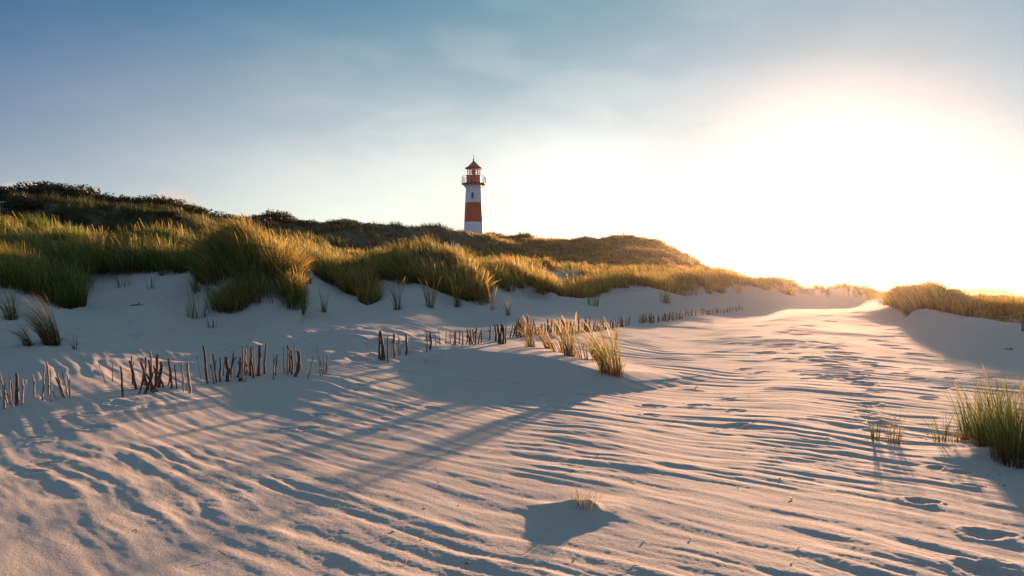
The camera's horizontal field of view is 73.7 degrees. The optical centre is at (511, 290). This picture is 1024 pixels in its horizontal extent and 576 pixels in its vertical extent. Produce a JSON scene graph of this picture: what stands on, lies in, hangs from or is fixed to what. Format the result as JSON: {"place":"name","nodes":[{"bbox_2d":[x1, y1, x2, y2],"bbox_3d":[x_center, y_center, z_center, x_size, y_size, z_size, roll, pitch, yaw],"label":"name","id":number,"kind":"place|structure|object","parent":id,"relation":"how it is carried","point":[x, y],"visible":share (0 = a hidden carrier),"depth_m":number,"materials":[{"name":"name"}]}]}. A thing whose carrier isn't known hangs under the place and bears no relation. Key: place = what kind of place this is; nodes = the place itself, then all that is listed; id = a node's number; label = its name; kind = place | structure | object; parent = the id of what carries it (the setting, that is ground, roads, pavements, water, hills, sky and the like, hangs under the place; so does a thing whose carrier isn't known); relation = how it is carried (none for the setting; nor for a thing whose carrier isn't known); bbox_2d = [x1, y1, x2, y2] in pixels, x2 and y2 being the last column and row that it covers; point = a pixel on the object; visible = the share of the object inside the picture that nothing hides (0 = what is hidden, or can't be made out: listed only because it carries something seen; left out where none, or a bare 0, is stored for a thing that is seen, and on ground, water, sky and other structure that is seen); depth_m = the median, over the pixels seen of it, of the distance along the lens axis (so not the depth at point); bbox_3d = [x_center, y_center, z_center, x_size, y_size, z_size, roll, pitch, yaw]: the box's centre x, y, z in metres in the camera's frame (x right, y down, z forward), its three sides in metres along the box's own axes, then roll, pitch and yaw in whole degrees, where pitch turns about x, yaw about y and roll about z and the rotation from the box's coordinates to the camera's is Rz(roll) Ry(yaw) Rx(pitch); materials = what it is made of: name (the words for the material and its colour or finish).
{"place":"outdoors","nodes":[
{"label":"outdoors","id":0,"kind":"place"},
{"bbox_2d":[0,197,1023,575],"bbox_3d":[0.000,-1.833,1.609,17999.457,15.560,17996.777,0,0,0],"label":"ground","id":1,"kind":"structure","parent":0,"point":[286,487],"depth_m":7.42,"materials":[{"name":"sand"}]},
{"bbox_2d":[3,383,5,408],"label":"fence stake","id":2,"kind":"object","parent":1,"relation":"on","point":[4,396],"visible":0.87,"depth_m":8.95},
{"bbox_2d":[0,286,22,319],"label":"marram tuft","id":3,"kind":"object","parent":1,"relation":"on","point":[9,316],"visible":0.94,"depth_m":15.65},
{"bbox_2d":[0,186,28,195],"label":"dune shrub","id":4,"kind":"object","parent":1,"relation":"on","point":[2,190],"visible":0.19,"depth_m":42.02,"materials":[{"name":"green plant"}]},
{"bbox_2d":[15,373,18,404],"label":"fence stake","id":5,"kind":"object","parent":1,"relation":"on","point":[16,389],"visible":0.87,"depth_m":9.15,"materials":[{"name":"brown wood"}]},
{"bbox_2d":[4,322,36,345],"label":"marram tuft","id":6,"kind":"object","parent":1,"relation":"on","point":[22,339],"visible":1,"depth_m":13.00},
{"bbox_2d":[0,193,45,208],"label":"dune shrub","id":7,"kind":"object","parent":1,"relation":"on","point":[20,201],"visible":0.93,"depth_m":38.26,"materials":[{"name":"green plant"}]},
{"bbox_2d":[0,239,48,271],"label":"marram clump","id":8,"kind":"object","parent":1,"relation":"on","point":[7,250],"visible":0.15,"depth_m":17.94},
{"bbox_2d":[8,291,69,345],"bbox_3d":[-9.313,0.518,13.205,1.886,1.098,1.143,0,0,0],"label":"marram tuft","id":9,"kind":"object","parent":1,"relation":"on","point":[51,338],"visible":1,"depth_m":13.18,"materials":[{"name":"plant"}]},
{"bbox_2d":[4,181,77,197],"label":"dune shrub","id":10,"kind":"object","parent":1,"relation":"on","point":[25,190],"visible":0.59,"depth_m":43.06,"materials":[{"name":"green plant"}]},
{"bbox_2d":[45,361,49,394],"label":"fence stake","id":11,"kind":"object","parent":1,"relation":"on","point":[48,389],"visible":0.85,"depth_m":9.60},
{"bbox_2d":[5,248,97,308],"bbox_3d":[-12.425,-0.304,18.203,2.431,1.671,2.128,0,0,0],"label":"marram clump","id":12,"kind":"object","parent":1,"relation":"on","point":[75,282],"visible":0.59,"depth_m":18.12,"materials":[{"name":"plant"}]},
{"bbox_2d":[26,180,81,197],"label":"dune shrub","id":13,"kind":"object","parent":1,"relation":"on","point":[57,185],"visible":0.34,"depth_m":43.99,"materials":[{"name":"green plant"}]},
{"bbox_2d":[56,373,66,397],"bbox_3d":[-6.288,1.350,9.528,0.045,0.422,0.042,-19,-2,0],"label":"fence stake","id":14,"kind":"object","parent":1,"relation":"on","point":[61,388],"visible":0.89,"depth_m":9.52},
{"bbox_2d":[56,213,91,223],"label":"dune shrub","id":15,"kind":"object","parent":1,"relation":"on","point":[68,218],"visible":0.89,"depth_m":37.97,"materials":[{"name":"green plant"}]},
{"bbox_2d":[59,183,100,198],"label":"dune shrub","id":16,"kind":"object","parent":1,"relation":"on","point":[88,191],"visible":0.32,"depth_m":44.85,"materials":[{"name":"green plant"}]},
{"bbox_2d":[49,228,124,272],"bbox_3d":[-14.027,-1.290,22.221,2.437,1.602,2.168,0,0,0],"label":"marram clump","id":17,"kind":"object","parent":1,"relation":"on","point":[82,244],"visible":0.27,"depth_m":21.98,"materials":[{"name":"plant"}]},
{"bbox_2d":[71,193,127,204],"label":"dune shrub","id":18,"kind":"object","parent":1,"relation":"on","point":[106,200],"visible":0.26,"depth_m":45.74,"materials":[{"name":"green plant"}]},
{"bbox_2d":[90,234,146,259],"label":"marram clump","id":19,"kind":"object","parent":1,"relation":"on","point":[124,244],"visible":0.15,"depth_m":22.78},
{"bbox_2d":[120,366,123,396],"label":"fence stake","id":20,"kind":"object","parent":1,"relation":"on","point":[122,391],"visible":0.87,"depth_m":9.66,"materials":[{"name":"brown wood"}]},
{"bbox_2d":[100,192,148,206],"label":"dune shrub","id":21,"kind":"object","parent":1,"relation":"on","point":[121,199],"visible":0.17,"depth_m":47.06,"materials":[{"name":"green plant"}]},
{"bbox_2d":[116,195,148,207],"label":"dune shrub","id":22,"kind":"object","parent":1,"relation":"on","point":[133,202],"visible":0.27,"depth_m":47.27,"materials":[{"name":"green plant"}]},
{"bbox_2d":[128,360,137,388],"bbox_3d":[-5.714,1.303,10.303,0.058,0.514,0.054,-14,-2,0],"label":"fence stake","id":23,"kind":"object","parent":1,"relation":"on","point":[133,376],"visible":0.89,"depth_m":10.29,"materials":[{"name":"brown wood"}]},
{"bbox_2d":[139,362,147,385],"bbox_3d":[-5.629,1.320,10.467,0.063,0.471,0.063,-12,6,0],"label":"fence stake","id":24,"kind":"object","parent":1,"relation":"on","point":[145,376],"visible":0.65,"depth_m":10.46,"materials":[{"name":"brown wood"}]},
{"bbox_2d":[143,372,153,393],"bbox_3d":[-5.338,1.385,10.022,0.054,0.391,0.051,21,-3,0],"label":"fence stake","id":25,"kind":"object","parent":1,"relation":"on","point":[148,384],"visible":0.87,"depth_m":10.01,"materials":[{"name":"brown wood"}]},
{"bbox_2d":[135,194,162,206],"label":"dune shrub","id":26,"kind":"object","parent":1,"relation":"on","point":[150,200],"visible":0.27,"depth_m":49.04,"materials":[{"name":"green plant"}]},
{"bbox_2d":[148,360,152,391],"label":"fence stake","id":27,"kind":"object","parent":1,"relation":"on","point":[151,384],"visible":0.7,"depth_m":10.18,"materials":[{"name":"brown wood"}]},
{"bbox_2d":[112,233,189,272],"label":"marram clump","id":28,"kind":"object","parent":1,"relation":"on","point":[145,268],"visible":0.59,"depth_m":22.23,"materials":[{"name":"plant"}]},
{"bbox_2d":[154,354,158,386],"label":"fence stake","id":29,"kind":"object","parent":1,"relation":"on","point":[156,371],"visible":0.77,"depth_m":10.41,"materials":[{"name":"brown wood"}]},
{"bbox_2d":[157,361,162,386],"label":"fence stake","id":30,"kind":"object","parent":1,"relation":"on","point":[160,370],"visible":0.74,"depth_m":10.56,"materials":[{"name":"brown wood"}]},
{"bbox_2d":[153,194,181,205],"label":"dune shrub","id":31,"kind":"object","parent":1,"relation":"on","point":[162,198],"visible":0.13,"depth_m":49.70,"materials":[{"name":"green plant"}]},
{"bbox_2d":[153,209,185,218],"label":"dune shrub","id":32,"kind":"object","parent":1,"relation":"on","point":[175,214],"visible":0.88,"depth_m":42.64,"materials":[{"name":"green plant"}]},
{"bbox_2d":[168,358,172,388],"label":"fence stake","id":33,"kind":"object","parent":1,"relation":"on","point":[170,377],"visible":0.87,"depth_m":10.49,"materials":[{"name":"brown wood"}]},
{"bbox_2d":[160,198,192,210],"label":"dune shrub","id":34,"kind":"object","parent":1,"relation":"on","point":[177,204],"visible":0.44,"depth_m":49.23,"materials":[{"name":"green plant"}]},
{"bbox_2d":[161,243,192,271],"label":"marram clump","id":35,"kind":"object","parent":1,"relation":"on","point":[179,258],"visible":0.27,"depth_m":22.15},
{"bbox_2d":[181,362,184,391],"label":"fence stake","id":36,"kind":"object","parent":1,"relation":"on","point":[182,377],"visible":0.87,"depth_m":10.43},
{"bbox_2d":[157,204,212,214],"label":"dune shrub","id":37,"kind":"object","parent":1,"relation":"on","point":[196,210],"visible":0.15,"depth_m":50.13,"materials":[{"name":"green plant"}]},
{"bbox_2d":[186,362,191,393],"bbox_3d":[-4.900,1.359,10.358,0.064,0.547,0.066,-2,4,0],"label":"fence stake","id":38,"kind":"object","parent":1,"relation":"on","point":[188,379],"visible":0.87,"depth_m":10.33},
{"bbox_2d":[184,284,198,317],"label":"marram tuft","id":39,"kind":"object","parent":1,"relation":"on","point":[188,313],"visible":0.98,"depth_m":18.18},
{"bbox_2d":[182,202,211,216],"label":"dune shrub","id":40,"kind":"object","parent":1,"relation":"on","point":[204,210],"visible":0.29,"depth_m":50.82,"materials":[{"name":"green plant"}]},
{"bbox_2d":[193,287,208,318],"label":"marram tuft","id":41,"kind":"object","parent":1,"relation":"on","point":[204,315],"visible":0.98,"depth_m":18.36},
{"bbox_2d":[202,345,207,382],"bbox_3d":[-5.023,1.261,11.196,0.051,0.739,0.114,0,0,23],"label":"fence stake","id":42,"kind":"object","parent":1,"relation":"on","point":[205,365],"visible":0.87,"depth_m":11.19,"materials":[{"name":"brown wood"}]},
{"bbox_2d":[212,353,216,382],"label":"fence stake","id":43,"kind":"object","parent":1,"relation":"on","point":[214,363],"visible":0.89,"depth_m":11.39,"materials":[{"name":"brown wood"}]},
{"bbox_2d":[176,212,263,293],"bbox_3d":[-8.825,-1.123,20.338,2.535,2.603,2.589,0,0,39],"label":"marram clump","id":44,"kind":"object","parent":1,"relation":"on","point":[216,259],"visible":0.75,"depth_m":19.95,"materials":[{"name":"plant"}]},
{"bbox_2d":[207,209,242,221],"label":"dune shrub","id":45,"kind":"object","parent":1,"relation":"on","point":[225,216],"visible":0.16,"depth_m":52.99,"materials":[{"name":"green plant"}]},
{"bbox_2d":[224,357,229,381],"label":"fence stake","id":46,"kind":"object","parent":1,"relation":"on","point":[227,371],"visible":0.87,"depth_m":11.40,"materials":[{"name":"brown wood"}]},
{"bbox_2d":[210,275,257,313],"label":"marram clump","id":47,"kind":"object","parent":1,"relation":"on","point":[236,303],"visible":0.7,"depth_m":18.84,"materials":[{"name":"plant"}]},
{"bbox_2d":[199,212,273,263],"bbox_3d":[-8.277,-1.617,20.746,2.367,1.868,2.346,0,0,0],"label":"marram clump","id":48,"kind":"object","parent":1,"relation":"on","point":[233,239],"visible":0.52,"depth_m":20.40,"materials":[{"name":"plant"}]},
{"bbox_2d":[223,216,265,226],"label":"dune shrub","id":49,"kind":"object","parent":1,"relation":"on","point":[250,221],"visible":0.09,"depth_m":54.85,"materials":[{"name":"green plant"}]},
{"bbox_2d":[243,349,246,374],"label":"fence stake","id":50,"kind":"object","parent":1,"relation":"on","point":[244,369],"visible":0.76,"depth_m":12.13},
{"bbox_2d":[249,346,251,375],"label":"fence stake","id":51,"kind":"object","parent":1,"relation":"on","point":[250,371],"visible":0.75,"depth_m":11.97,"materials":[{"name":"brown wood"}]},
{"bbox_2d":[245,214,271,222],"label":"dune shrub","id":52,"kind":"object","parent":1,"relation":"on","point":[257,216],"visible":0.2,"depth_m":57.72,"materials":[{"name":"green plant"}]},
{"bbox_2d":[256,345,260,375],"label":"fence stake","id":53,"kind":"object","parent":1,"relation":"on","point":[259,359],"visible":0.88,"depth_m":11.94,"materials":[{"name":"brown wood"}]},
{"bbox_2d":[263,343,266,373],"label":"fence stake","id":54,"kind":"object","parent":1,"relation":"on","point":[264,370],"visible":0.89,"depth_m":12.06,"materials":[{"name":"brown wood"}]},
{"bbox_2d":[254,220,292,231],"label":"dune shrub","id":55,"kind":"object","parent":1,"relation":"on","point":[272,225],"visible":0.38,"depth_m":57.23,"materials":[{"name":"green plant"}]},
{"bbox_2d":[259,209,296,222],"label":"dune shrub","id":56,"kind":"object","parent":1,"relation":"on","point":[284,215],"visible":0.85,"depth_m":60.25,"materials":[{"name":"green plant"}]},
{"bbox_2d":[243,232,319,281],"bbox_3d":[-6.789,-0.987,20.207,2.282,1.692,2.276,0,0,0],"label":"marram clump","id":57,"kind":"object","parent":1,"relation":"on","point":[283,260],"visible":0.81,"depth_m":20.24,"materials":[{"name":"plant"}]},
{"bbox_2d":[293,351,300,376],"bbox_3d":[-3.656,1.278,11.622,0.100,0.507,0.090,5,-5,0],"label":"fence stake","id":58,"kind":"object","parent":1,"relation":"on","point":[298,365],"visible":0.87,"depth_m":11.61,"materials":[{"name":"brown wood"}]},
{"bbox_2d":[279,269,316,313],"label":"marram clump","id":59,"kind":"object","parent":1,"relation":"on","point":[302,290],"visible":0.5,"depth_m":19.52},
{"bbox_2d":[294,219,331,226],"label":"dune shrub","id":60,"kind":"object","parent":1,"relation":"on","point":[314,223],"visible":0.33,"depth_m":63.56,"materials":[{"name":"green plant"}]},
{"bbox_2d":[293,241,346,286],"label":"marram clump","id":61,"kind":"object","parent":1,"relation":"on","point":[321,271],"visible":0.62,"depth_m":26.14,"materials":[{"name":"plant"}]},
{"bbox_2d":[326,219,356,226],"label":"dune shrub","id":62,"kind":"object","parent":1,"relation":"on","point":[345,223],"visible":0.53,"depth_m":70.00,"materials":[{"name":"green plant"}]},
{"bbox_2d":[326,261,379,296],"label":"marram clump","id":63,"kind":"object","parent":1,"relation":"on","point":[347,283],"visible":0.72,"depth_m":25.83,"materials":[{"name":"plant"}]},
{"bbox_2d":[352,271,387,304],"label":"marram clump","id":64,"kind":"object","parent":1,"relation":"on","point":[372,296],"visible":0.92,"depth_m":25.05,"materials":[{"name":"plant"}]},
{"bbox_2d":[378,331,383,360],"bbox_3d":[-2.534,1.097,13.251,0.107,0.639,0.096,-4,-2,0],"label":"fence stake","id":65,"kind":"object","parent":1,"relation":"on","point":[381,357],"visible":0.71,"depth_m":13.23,"materials":[{"name":"brown wood"}]},
{"bbox_2d":[365,242,426,284],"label":"marram clump","id":66,"kind":"object","parent":1,"relation":"on","point":[394,270],"visible":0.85,"depth_m":26.53,"materials":[{"name":"plant"}]},
{"bbox_2d":[386,278,406,309],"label":"marram tuft","id":67,"kind":"object","parent":1,"relation":"on","point":[395,302],"visible":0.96,"depth_m":22.55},
{"bbox_2d":[418,278,438,307],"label":"marram tuft","id":68,"kind":"object","parent":1,"relation":"on","point":[430,304],"visible":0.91,"depth_m":23.64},
{"bbox_2d":[404,254,457,294],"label":"marram clump","id":69,"kind":"object","parent":1,"relation":"on","point":[430,274],"visible":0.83,"depth_m":26.51,"materials":[{"name":"plant"}]},
{"bbox_2d":[448,275,465,307],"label":"marram tuft","id":70,"kind":"object","parent":1,"relation":"on","point":[456,302],"visible":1,"depth_m":25.41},
{"bbox_2d":[438,259,498,300],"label":"marram clump","id":71,"kind":"object","parent":1,"relation":"on","point":[469,277],"visible":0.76,"depth_m":26.63,"materials":[{"name":"plant"}]},
{"bbox_2d":[462,159,485,234],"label":"lighthouse","id":72,"kind":"object","parent":1,"relation":"on","point":[473,185],"visible":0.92,"depth_m":105.88,"materials":[{"name":"white paint"}]},
{"bbox_2d":[487,253,532,283],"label":"marram clump","id":73,"kind":"object","parent":1,"relation":"on","point":[511,264],"visible":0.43,"depth_m":31.51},
{"bbox_2d":[0,189,1023,322],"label":"dune grass","id":74,"kind":"structure","parent":1,"relation":"on","point":[38,234],"depth_m":30.97,"materials":[{"name":"plant"}]},
{"bbox_2d":[511,314,537,346],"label":"marram tuft","id":75,"kind":"object","parent":1,"relation":"on","point":[528,344],"visible":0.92,"depth_m":14.71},
{"bbox_2d":[521,322,556,348],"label":"marram tuft","id":76,"kind":"object","parent":1,"relation":"on","point":[547,345],"visible":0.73,"depth_m":14.85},
{"bbox_2d":[522,267,563,294],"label":"marram clump","id":77,"kind":"object","parent":1,"relation":"on","point":[545,277],"visible":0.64,"depth_m":31.05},
{"bbox_2d":[527,321,562,352],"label":"marram tuft","id":78,"kind":"object","parent":1,"relation":"on","point":[553,346],"visible":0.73,"depth_m":14.21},
{"bbox_2d":[551,311,577,356],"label":"marram tuft","id":79,"kind":"object","parent":1,"relation":"on","point":[567,351],"visible":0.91,"depth_m":13.41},
{"bbox_2d":[553,277,588,297],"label":"marram clump","id":80,"kind":"object","parent":1,"relation":"on","point":[569,292],"visible":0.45,"depth_m":32.43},
{"bbox_2d":[562,332,588,359],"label":"marram tuft","id":81,"kind":"object","parent":1,"relation":"on","point":[587,356],"visible":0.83,"depth_m":13.30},
{"bbox_2d":[569,485,606,508],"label":"marram tuft","id":82,"kind":"object","parent":1,"relation":"on","point":[585,499],"visible":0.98,"depth_m":4.85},
{"bbox_2d":[567,321,609,361],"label":"marram tuft","id":83,"kind":"object","parent":1,"relation":"on","point":[591,342],"visible":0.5,"depth_m":13.65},
{"bbox_2d":[584,283,600,306],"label":"marram tuft","id":84,"kind":"object","parent":1,"relation":"on","point":[595,301],"visible":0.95,"depth_m":30.29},
{"bbox_2d":[570,316,625,375],"bbox_3d":[1.519,0.927,11.833,1.169,1.064,0.932,0,0,0],"label":"marram tuft","id":85,"kind":"object","parent":1,"relation":"on","point":[606,368],"visible":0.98,"depth_m":11.74,"materials":[{"name":"plant"}]},
{"bbox_2d":[613,264,665,288],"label":"marram clump","id":86,"kind":"object","parent":1,"relation":"on","point":[652,280],"visible":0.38,"depth_m":37.69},
{"bbox_2d":[640,272,677,293],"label":"marram clump","id":87,"kind":"object","parent":1,"relation":"on","point":[670,285],"visible":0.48,"depth_m":37.84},
{"bbox_2d":[655,285,671,302],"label":"marram tuft","id":88,"kind":"object","parent":1,"relation":"on","point":[665,298],"visible":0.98,"depth_m":33.31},
{"bbox_2d":[680,269,714,294],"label":"marram clump","id":89,"kind":"object","parent":1,"relation":"on","point":[707,281],"visible":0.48,"depth_m":43.46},
{"bbox_2d":[701,266,743,293],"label":"marram clump","id":90,"kind":"object","parent":1,"relation":"on","point":[732,278],"visible":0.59,"depth_m":46.49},
{"bbox_2d":[745,271,772,289],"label":"marram clump","id":91,"kind":"object","parent":1,"relation":"on","point":[761,278],"visible":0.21,"depth_m":50.95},
{"bbox_2d":[765,273,796,296],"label":"marram clump","id":92,"kind":"object","parent":1,"relation":"on","point":[786,290],"visible":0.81,"depth_m":51.47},
{"bbox_2d":[864,404,883,441],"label":"marram tuft","id":93,"kind":"object","parent":1,"relation":"on","point":[872,434],"visible":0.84,"depth_m":7.30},
{"bbox_2d":[879,408,906,444],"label":"marram tuft","id":94,"kind":"object","parent":1,"relation":"on","point":[892,440],"visible":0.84,"depth_m":7.17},
{"bbox_2d":[884,284,918,305],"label":"marram clump","id":95,"kind":"object","parent":1,"relation":"on","point":[895,292],"visible":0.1,"depth_m":30.32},
{"bbox_2d":[895,282,932,308],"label":"marram clump","id":96,"kind":"object","parent":1,"relation":"on","point":[912,292],"visible":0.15,"depth_m":28.67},
{"bbox_2d":[884,275,964,298],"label":"marram clump","id":97,"kind":"object","parent":1,"relation":"on","point":[935,282],"visible":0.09,"depth_m":30.11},
{"bbox_2d":[916,412,957,442],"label":"marram tuft","id":98,"kind":"object","parent":1,"relation":"on","point":[938,437],"visible":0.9,"depth_m":7.20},
{"bbox_2d":[913,277,972,300],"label":"marram clump","id":99,"kind":"object","parent":1,"relation":"on","point":[949,290],"visible":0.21,"depth_m":28.45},
{"bbox_2d":[943,419,965,442],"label":"marram tuft","id":100,"kind":"object","parent":1,"relation":"on","point":[956,437],"visible":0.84,"depth_m":7.23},
{"bbox_2d":[954,291,995,312],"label":"marram clump","id":101,"kind":"object","parent":1,"relation":"on","point":[974,299],"visible":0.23,"depth_m":27.37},
{"bbox_2d":[942,376,1014,442],"bbox_3d":[4.978,1.265,7.310,0.659,0.743,0.679,0,0,10],"label":"marram tuft","id":102,"kind":"object","parent":1,"relation":"on","point":[967,431],"visible":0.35,"depth_m":7.32,"materials":[{"name":"plant"}]},
{"bbox_2d":[957,376,1023,447],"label":"marram tuft","id":103,"kind":"object","parent":1,"relation":"on","point":[981,433],"visible":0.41,"depth_m":6.63,"materials":[{"name":"plant"}]},
{"bbox_2d":[972,296,1009,316],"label":"marram clump","id":104,"kind":"object","parent":1,"relation":"on","point":[993,304],"visible":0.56,"depth_m":26.93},
{"bbox_2d":[969,362,1023,468],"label":"marram tuft","id":105,"kind":"object","parent":1,"relation":"on","point":[1012,448],"visible":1,"depth_m":6.16,"materials":[{"name":"plant"}]},
{"bbox_2d":[989,292,1023,315],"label":"marram clump","id":106,"kind":"object","parent":1,"relation":"on","point":[1017,305],"visible":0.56,"depth_m":26.76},
{"bbox_2d":[995,375,1023,443],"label":"marram tuft","id":107,"kind":"object","parent":1,"relation":"on","point":[1016,407],"visible":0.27,"depth_m":6.46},
{"bbox_2d":[0,0,1023,290],"label":"sky","id":108,"kind":"structure","parent":0,"point":[871,142],"materials":[{"name":"blue"}]},
{"bbox_2d":[954,288,1017,292],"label":"hill","id":109,"kind":"structure","parent":0,"point":[976,290],"depth_m":410.92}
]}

